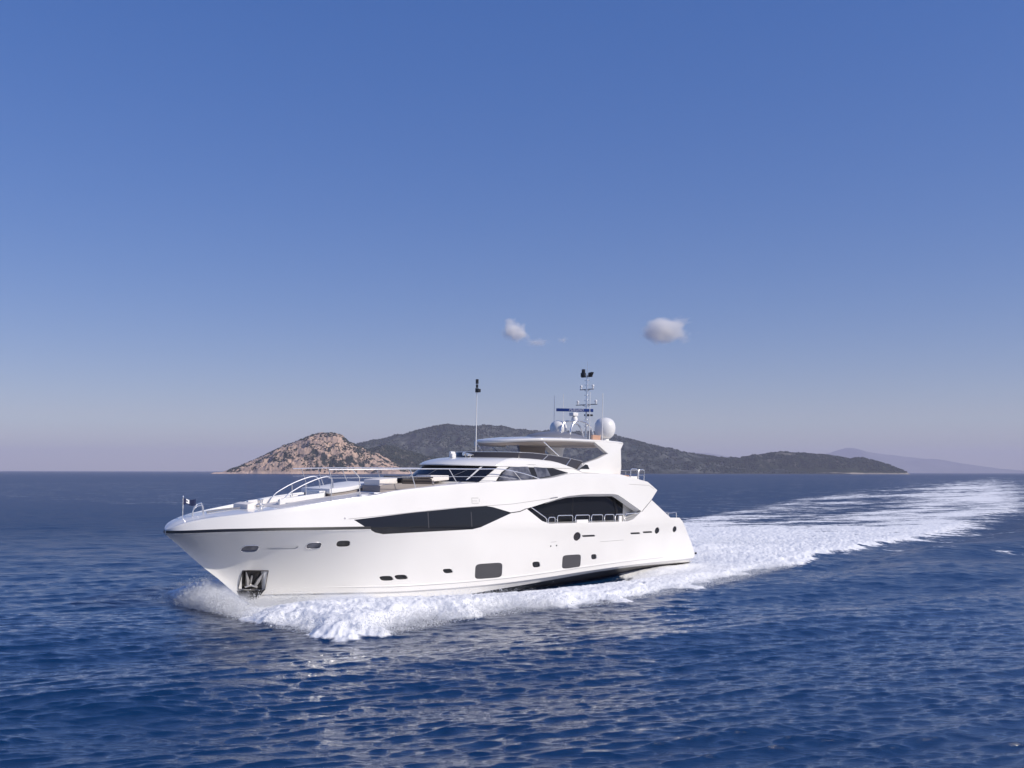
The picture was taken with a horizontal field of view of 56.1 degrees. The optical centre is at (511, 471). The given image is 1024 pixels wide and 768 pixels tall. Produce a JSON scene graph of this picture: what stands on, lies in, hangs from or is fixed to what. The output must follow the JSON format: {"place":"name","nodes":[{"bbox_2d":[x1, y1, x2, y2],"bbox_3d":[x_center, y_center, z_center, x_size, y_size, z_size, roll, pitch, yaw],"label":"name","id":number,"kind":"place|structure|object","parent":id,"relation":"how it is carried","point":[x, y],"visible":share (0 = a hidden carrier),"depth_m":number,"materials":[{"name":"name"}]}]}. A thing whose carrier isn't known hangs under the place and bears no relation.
{"place":"outdoors","nodes":[
{"label":"outdoors","id":0,"kind":"place"},
{"bbox_2d":[211,432,413,473],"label":"rocky island","id":1,"kind":"structure","parent":0,"point":[264,466],"depth_m":2363.19,"materials":[{"name":"stone"}]},
{"bbox_2d":[227,432,412,472],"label":"island scrub","id":2,"kind":"object","parent":1,"relation":"on","point":[310,445],"visible":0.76,"depth_m":2397.79,"materials":[{"name":"green plant"}]},
{"bbox_2d":[367,445,438,471],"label":"scrub knoll","id":3,"kind":"structure","parent":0,"point":[397,453],"depth_m":2709.52,"materials":[{"name":"green plant"}]},
{"bbox_2d":[367,445,442,470],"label":"knoll scrub","id":4,"kind":"object","parent":3,"relation":"on","point":[402,458],"visible":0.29,"depth_m":2713.68,"materials":[{"name":"green plant"}]},
{"bbox_2d":[0,471,1023,767],"bbox_3d":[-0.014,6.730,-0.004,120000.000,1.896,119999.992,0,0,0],"label":"sea","id":5,"kind":"structure","parent":0,"point":[900,645],"depth_m":35.76,"materials":[{"name":"blue liquid"}]},
{"bbox_2d":[143,565,264,617],"bbox_3d":[-14.936,5.120,46.826,2.244,2.873,17.120,0,0,-45],"label":"bow spray","id":6,"kind":"object","parent":5,"relation":"on","point":[207,600],"visible":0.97,"depth_m":45.53,"materials":[{"name":"white liquid"}]},
{"bbox_2d":[163,362,696,602],"bbox_3d":[-2.518,0.014,58.149,38.300,15.500,7.800,2,0,-45],"label":"motor yacht","id":7,"kind":"object","parent":5,"relation":"on","point":[530,513],"visible":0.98,"depth_m":53.14,"materials":[{"name":"white"}]},
{"bbox_2d":[355,506,510,533],"bbox_3d":[-3.926,2.555,51.595,10.872,1.307,0.328,0,0,-43],"label":"salon window","id":8,"kind":"structure","parent":7,"relation":"in","point":[455,518],"depth_m":51.33,"materials":[{"name":"black glass"}]},
{"bbox_2d":[475,563,501,578],"bbox_3d":[-1.349,5.622,54.481,2.106,0.887,0.186,0,0,-44],"label":"cabin window","id":9,"kind":"structure","parent":7,"relation":"in","point":[488,570],"depth_m":54.45,"materials":[{"name":"grey glass"}]},
{"bbox_2d":[562,554,580,568],"bbox_3d":[3.640,5.550,59.382,1.763,0.839,0.167,2,0,-45],"label":"cabin window","id":10,"kind":"structure","parent":7,"relation":"in","point":[568,561],"depth_m":59.36,"materials":[{"name":"grey glass"}]},
{"bbox_2d":[191,559,802,634],"bbox_3d":[4.233,5.954,53.765,40.685,1.680,12.290,0,0,-40],"label":"bow spray","id":11,"kind":"object","parent":5,"relation":"on","point":[270,601],"visible":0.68,"depth_m":45.03,"materials":[{"name":"white liquid"}]},
{"bbox_2d":[690,533,872,561],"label":"stern spray","id":12,"kind":"object","parent":5,"relation":"on","point":[702,542],"visible":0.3,"depth_m":82.00,"materials":[{"name":"white liquid"}]},
{"bbox_2d":[0,0,1023,470],"label":"sky","id":13,"kind":"structure","parent":0,"point":[233,233],"materials":[{"name":"blue"}]},
{"bbox_2d":[358,425,844,473],"bbox_3d":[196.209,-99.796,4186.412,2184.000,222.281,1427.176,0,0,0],"label":"long hill","id":14,"kind":"structure","parent":0,"point":[430,449],"depth_m":3828.16,"materials":[{"name":"green plant"}]},
{"bbox_2d":[356,423,815,472],"bbox_3d":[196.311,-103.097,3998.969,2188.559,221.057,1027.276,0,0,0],"label":"hill woods","id":15,"kind":"object","parent":14,"relation":"on","point":[711,466],"visible":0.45,"depth_m":3905.36,"materials":[{"name":"green plant"}]},
{"bbox_2d":[696,452,908,473],"bbox_3d":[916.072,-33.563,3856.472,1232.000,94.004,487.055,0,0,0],"label":"headland","id":16,"kind":"structure","parent":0,"point":[765,464],"depth_m":3660.87,"materials":[{"name":"green plant"}]},
{"bbox_2d":[692,451,906,471],"bbox_3d":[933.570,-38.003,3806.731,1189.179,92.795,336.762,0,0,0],"label":"headland woods","id":17,"kind":"object","parent":16,"relation":"on","point":[864,460],"visible":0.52,"depth_m":3716.56,"materials":[{"name":"green plant"}]},
{"bbox_2d":[692,448,1023,472],"bbox_3d":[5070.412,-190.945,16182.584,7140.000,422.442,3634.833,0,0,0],"label":"mountains","id":18,"kind":"structure","parent":0,"point":[913,465],"depth_m":15011.27,"materials":[{"name":"stone"}]}
]}

